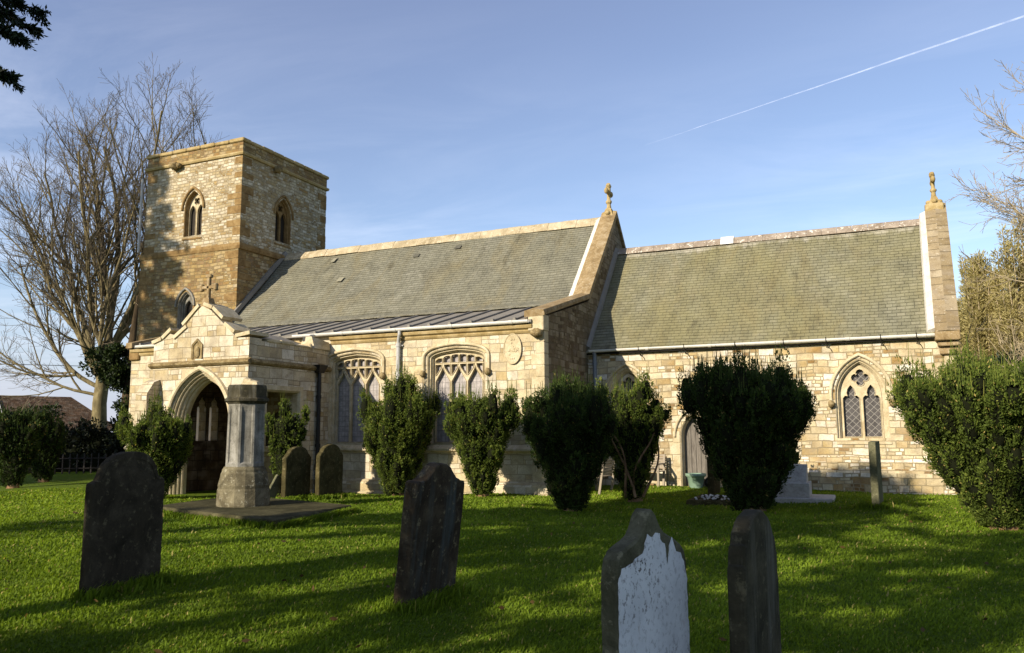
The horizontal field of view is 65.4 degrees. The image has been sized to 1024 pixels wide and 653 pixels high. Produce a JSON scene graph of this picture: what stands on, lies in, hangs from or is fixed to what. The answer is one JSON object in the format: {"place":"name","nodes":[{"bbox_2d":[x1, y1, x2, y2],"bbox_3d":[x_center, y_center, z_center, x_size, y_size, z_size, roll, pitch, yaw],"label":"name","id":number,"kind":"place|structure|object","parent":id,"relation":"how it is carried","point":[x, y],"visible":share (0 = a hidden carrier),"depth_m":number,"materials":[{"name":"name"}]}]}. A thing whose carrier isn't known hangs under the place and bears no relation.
{"place":"outdoors","nodes":[
{"label":"outdoors","id":0,"kind":"place"},
{"bbox_2d":[0,472,1023,652],"bbox_3d":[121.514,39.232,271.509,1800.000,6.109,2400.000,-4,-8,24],"label":"ground","id":1,"kind":"structure","parent":0,"point":[64,480],"depth_m":8.71,"materials":[{"name":"green plant"}]},
{"bbox_2d":[0,402,48,488],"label":"yew tree","id":2,"kind":"object","parent":1,"relation":"on","point":[19,450],"visible":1,"depth_m":24.11,"materials":[{"name":"green plant"}]},
{"bbox_2d":[0,0,51,93],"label":"conifer","id":3,"kind":"object","parent":1,"relation":"on","point":[9,18],"visible":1,"depth_m":5.98,"materials":[{"name":"green plant"}]},
{"bbox_2d":[1,402,67,424],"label":"garden shrub","id":4,"kind":"object","parent":1,"relation":"on","point":[49,406],"visible":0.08,"depth_m":43.27,"materials":[{"name":"green plant"}]},
{"bbox_2d":[31,405,67,481],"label":"yew tree","id":5,"kind":"object","parent":1,"relation":"on","point":[51,446],"visible":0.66,"depth_m":27.70,"materials":[{"name":"green plant"}]},
{"bbox_2d":[0,396,111,432],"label":"house","id":6,"kind":"structure","parent":1,"relation":"on","point":[73,409],"depth_m":56.02,"materials":[{"name":"brick"}]},
{"bbox_2d":[0,412,128,473],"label":"hedge","id":7,"kind":"object","parent":1,"relation":"on","point":[94,439],"visible":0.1,"depth_m":34.11,"materials":[{"name":"green plant"}]},
{"bbox_2d":[25,453,113,473],"bbox_3d":[-17.823,5.606,32.381,4.220,0.870,0.082,1,-8,-13],"label":"picket fence","id":8,"kind":"object","parent":1,"relation":"on","point":[77,458],"visible":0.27,"depth_m":32.42,"materials":[{"name":"grey wood"}]},
{"bbox_2d":[78,296,138,430],"bbox_3d":[-19.859,2.783,39.761,3.490,8.711,2.341,-4,-8,24],"label":"ivy clad tree","id":9,"kind":"object","parent":1,"relation":"on","point":[115,373],"visible":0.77,"depth_m":39.39,"materials":[{"name":"green plant"}]},
{"bbox_2d":[0,51,224,427],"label":"bare tree","id":10,"kind":"object","parent":1,"relation":"on","point":[98,253],"visible":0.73,"depth_m":42.64,"materials":[{"name":"brown plant"}]},
{"bbox_2d":[79,451,164,594],"bbox_3d":[-4.103,2.199,8.439,0.097,1.733,1.014,-3,-8,20],"label":"headstone","id":11,"kind":"object","parent":1,"relation":"on","point":[123,519],"visible":0.83,"depth_m":8.37,"materials":[{"name":"stone"}]},
{"bbox_2d":[114,387,195,496],"bbox_3d":[-8.910,2.999,20.060,2.019,2.976,1.956,-4,-8,24],"label":"yew tree","id":12,"kind":"object","parent":1,"relation":"on","point":[160,437],"visible":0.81,"depth_m":19.69,"materials":[{"name":"green plant"}]},
{"bbox_2d":[163,498,351,526],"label":"ledger slab","id":13,"kind":"structure","parent":1,"relation":"on","point":[277,510],"depth_m":15.61,"materials":[{"name":"grey stone"}]},
{"bbox_2d":[216,377,269,507],"bbox_3d":[-5.582,2.394,16.685,1.064,2.680,1.064,-4,-8,24],"label":"tomb pedestal","id":14,"kind":"object","parent":13,"relation":"on","point":[243,481],"visible":0.98,"depth_m":16.38,"materials":[{"name":"grey stone"}]},
{"bbox_2d":[269,474,281,497],"bbox_3d":[-5.697,3.993,18.800,0.070,1.027,0.296,-4,-44,28],"label":"headstone","id":15,"kind":"object","parent":1,"relation":"on","point":[275,486],"visible":0.37,"depth_m":18.92,"materials":[{"name":"grey stone"}]},
{"bbox_2d":[264,390,310,495],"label":"yew tree","id":16,"kind":"object","parent":1,"relation":"on","point":[286,430],"visible":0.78,"depth_m":20.33,"materials":[{"name":"green plant"}]},
{"bbox_2d":[281,446,310,497],"bbox_3d":[-5.197,3.684,19.185,0.130,1.571,0.909,-3,-8,26],"label":"headstone","id":17,"kind":"object","parent":1,"relation":"on","point":[296,467],"visible":0.75,"depth_m":19.11,"materials":[{"name":"grey stone"}]},
{"bbox_2d":[315,444,342,495],"bbox_3d":[-4.467,3.691,19.481,0.130,1.623,0.852,-4,-8,30],"label":"headstone","id":18,"kind":"object","parent":1,"relation":"on","point":[329,470],"visible":0.81,"depth_m":19.41,"materials":[{"name":"grey stone"}]},
{"bbox_2d":[356,356,442,495],"bbox_3d":[-3.072,2.804,21.848,2.303,3.951,2.380,0,-7,-2],"label":"yew tree","id":19,"kind":"object","parent":1,"relation":"on","point":[399,425],"visible":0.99,"depth_m":21.25,"materials":[{"name":"green plant"}]},
{"bbox_2d":[393,462,463,608],"bbox_3d":[-0.803,2.158,7.806,0.150,1.631,0.840,1,-8,30],"label":"headstone","id":20,"kind":"object","parent":1,"relation":"on","point":[430,526],"visible":0.79,"depth_m":7.68,"materials":[{"name":"grey stone"}]},
{"bbox_2d":[442,372,522,496],"bbox_3d":[-0.780,2.804,19.985,1.998,3.210,1.918,6,-10,-40],"label":"yew tree","id":21,"kind":"object","parent":1,"relation":"on","point":[479,431],"visible":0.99,"depth_m":19.51,"materials":[{"name":"green plant"}]},
{"bbox_2d":[4,488,1023,652],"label":"fallen leaves","id":22,"kind":"object","parent":1,"relation":"on","point":[501,607],"visible":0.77,"depth_m":8.26,"materials":[{"name":"brown plant"}]},
{"bbox_2d":[124,137,960,495],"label":"church","id":23,"kind":"structure","parent":1,"relation":"on","point":[244,271],"depth_m":23.85,"materials":[{"name":"beige stone"}]},
{"bbox_2d":[174,287,195,328],"bbox_3d":[-13.206,-0.458,32.439,1.103,2.273,0.435,-4,-8,24],"label":"lancet window","id":24,"kind":"structure","parent":23,"relation":"in","point":[185,305],"depth_m":32.55,"materials":[{"name":"grey stone"}]},
{"bbox_2d":[181,186,204,240],"bbox_3d":[-13.096,-4.673,33.003,1.284,2.256,0.435,-4,-8,24],"label":"belfry window","id":25,"kind":"structure","parent":23,"relation":"in","point":[194,204],"depth_m":33.11,"materials":[{"name":"beige stone"}]},
{"bbox_2d":[266,411,278,445],"bbox_3d":[-6.916,3.949,24.569,1.600,2.900,0.100,-4,-8,24],"label":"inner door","id":26,"kind":"structure","parent":23,"relation":"in","point":[276,415],"depth_m":24.86,"materials":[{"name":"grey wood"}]},
{"bbox_2d":[273,195,293,248],"bbox_3d":[-9.938,-4.534,34.230,0.435,2.256,1.284,-4,-8,24],"label":"belfry window","id":27,"kind":"structure","parent":23,"relation":"in","point":[283,216],"depth_m":34.49,"materials":[{"name":"beige stone"}]},
{"bbox_2d":[328,347,385,442],"bbox_3d":[-4.605,2.106,23.554,2.232,2.983,0.516,-4,-8,24],"label":"aisle window","id":28,"kind":"structure","parent":23,"relation":"in","point":[350,373],"depth_m":23.80,"materials":[{"name":"beige stone"}]},
{"bbox_2d":[420,342,490,442],"bbox_3d":[-1.520,1.909,22.195,2.211,2.983,0.528,-4,-8,24],"label":"aisle window","id":29,"kind":"structure","parent":23,"relation":"in","point":[447,367],"depth_m":22.47,"materials":[{"name":"beige stone"}]},
{"bbox_2d":[604,362,651,402],"bbox_3d":[3.487,2.293,23.953,1.666,2.449,0.515,-4,-8,24],"label":"chancel window","id":30,"kind":"structure","parent":23,"relation":"in","point":[625,375],"depth_m":24.13,"materials":[{"name":"beige stone"}]},
{"bbox_2d":[684,416,707,485],"bbox_3d":[5.381,3.695,23.116,0.740,2.269,0.095,-4,-8,24],"label":"door","id":31,"kind":"structure","parent":23,"relation":"in","point":[695,461],"depth_m":23.16,"materials":[{"name":"grey wood"}]},
{"bbox_2d":[828,352,895,443],"bbox_3d":[9.366,1.918,21.367,1.662,2.449,0.531,-4,-8,24],"label":"chancel window","id":32,"kind":"structure","parent":23,"relation":"in","point":[862,409],"depth_m":21.47,"materials":[{"name":"beige stone"}]},
{"bbox_2d":[519,366,618,511],"bbox_3d":[1.238,2.427,16.778,2.059,3.205,2.284,2,-8,-20],"label":"yew tree","id":33,"kind":"object","parent":1,"relation":"on","point":[568,429],"visible":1,"depth_m":16.35,"materials":[{"name":"green plant"}]},
{"bbox_2d":[595,459,614,493],"bbox_3d":[2.364,4.021,21.475,0.640,0.900,1.150,-4,-8,24],"label":"garden bench","id":34,"kind":"object","parent":1,"relation":"on","point":[601,479],"visible":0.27,"depth_m":21.35,"materials":[{"name":"brown wood"}]},
{"bbox_2d":[595,366,672,501],"bbox_3d":[2.907,2.608,18.935,1.857,3.370,1.810,2,-8,-20],"label":"yew tree","id":35,"kind":"object","parent":1,"relation":"on","point":[634,445],"visible":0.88,"depth_m":18.46,"materials":[{"name":"green plant"}]},
{"bbox_2d":[601,508,689,652],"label":"headstone","id":36,"kind":"object","parent":1,"relation":"on","point":[644,599],"visible":1,"depth_m":4.32,"materials":[{"name":"stone"}]},
{"bbox_2d":[650,454,665,486],"bbox_3d":[3.788,4.138,22.940,1.150,0.900,0.640,-5,-9,30],"label":"garden bench","id":37,"kind":"object","parent":1,"relation":"on","point":[663,459],"visible":0.35,"depth_m":22.82,"materials":[{"name":"brown wood"}]},
{"bbox_2d":[685,473,705,487],"bbox_3d":[5.168,4.331,22.389,0.580,0.400,0.580,-4,-8,24],"label":"plant pot","id":38,"kind":"object","parent":1,"relation":"on","point":[695,480],"visible":0.99,"depth_m":22.20,"materials":[{"name":"teal ceramic"}]},
{"bbox_2d":[686,494,730,505],"bbox_3d":[4.819,3.978,18.025,1.400,0.200,1.720,-4,-8,24],"label":"grave plot","id":39,"kind":"object","parent":1,"relation":"on","point":[700,501],"visible":0.35,"depth_m":17.44,"materials":[{"name":"white stone"}]},
{"bbox_2d":[694,494,729,500],"bbox_3d":[4.478,3.819,17.776,0.805,0.148,0.883,-4,-8,24],"label":"flower spray","id":40,"kind":"object","parent":39,"relation":"on","point":[713,498],"visible":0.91,"depth_m":17.68,"materials":[{"name":"white plant"}]},
{"bbox_2d":[707,457,719,494],"bbox_3d":[4.910,3.813,19.380,0.160,1.305,0.610,-4,-8,28],"label":"headstone","id":41,"kind":"object","parent":1,"relation":"on","point":[713,487],"visible":0.4,"depth_m":19.15,"materials":[{"name":"grey stone"}]},
{"bbox_2d":[676,343,819,511],"bbox_3d":[4.787,2.094,16.204,2.771,3.608,2.964,-4,-8,24],"label":"yew tree","id":42,"kind":"object","parent":1,"relation":"on","point":[752,423],"visible":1,"depth_m":15.52,"materials":[{"name":"green plant"}]},
{"bbox_2d":[727,509,781,652],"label":"headstone","id":43,"kind":"object","parent":1,"relation":"on","point":[753,600],"visible":1,"depth_m":4.47,"materials":[{"name":"grey stone"}]},
{"bbox_2d":[775,464,835,502],"bbox_3d":[6.501,3.668,18.515,1.820,0.920,1.300,-4,-8,24],"label":"granite memorial","id":44,"kind":"object","parent":1,"relation":"on","point":[797,488],"visible":0.38,"depth_m":18.09,"materials":[{"name":"grey stone"}]},
{"bbox_2d":[793,450,800,463],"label":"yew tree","id":45,"kind":"object","parent":44,"relation":"on","point":[796,461],"visible":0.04,"depth_m":20.15,"materials":[{"name":"green plant"}]},
{"bbox_2d":[868,441,883,505],"bbox_3d":[7.467,3.175,16.326,0.140,1.646,0.631,-5,-8,32],"label":"headstone","id":46,"kind":"object","parent":1,"relation":"on","point":[875,472],"visible":0.81,"depth_m":16.12,"materials":[{"name":"grey stone"}]},
{"bbox_2d":[885,338,1023,530],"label":"yew tree","id":47,"kind":"object","parent":1,"relation":"on","point":[964,421],"visible":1,"depth_m":12.49,"materials":[{"name":"green plant"}]},
{"bbox_2d":[957,249,1010,363],"bbox_3d":[22.910,1.507,38.710,2.981,10.607,3.154,-4,-8,24],"label":"golden cypress","id":48,"kind":"object","parent":1,"relation":"on","point":[977,309],"visible":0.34,"depth_m":38.32,"materials":[{"name":"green plant"}]},
{"bbox_2d":[944,59,1023,357],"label":"bare tree","id":49,"kind":"object","parent":1,"relation":"on","point":[1019,215],"visible":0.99,"depth_m":32.66,"materials":[{"name":"brown plant"}]},
{"bbox_2d":[958,304,1023,371],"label":"bare shrub","id":50,"kind":"object","parent":1,"relation":"on","point":[1015,339],"visible":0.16,"depth_m":23.41,"materials":[{"name":"brown plant"}]},
{"bbox_2d":[980,347,1023,376],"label":"dark evergreen","id":51,"kind":"object","parent":1,"relation":"on","point":[998,358],"visible":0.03,"depth_m":33.51,"materials":[{"name":"green plant"}]},
{"bbox_2d":[983,219,1023,357],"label":"golden cypress","id":52,"kind":"object","parent":1,"relation":"on","point":[1006,305],"visible":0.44,"depth_m":37.25,"materials":[{"name":"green plant"}]},
{"bbox_2d":[0,0,1023,423],"label":"sky","id":53,"kind":"structure","parent":0,"point":[702,119],"materials":[{"name":"blue"}]}
]}

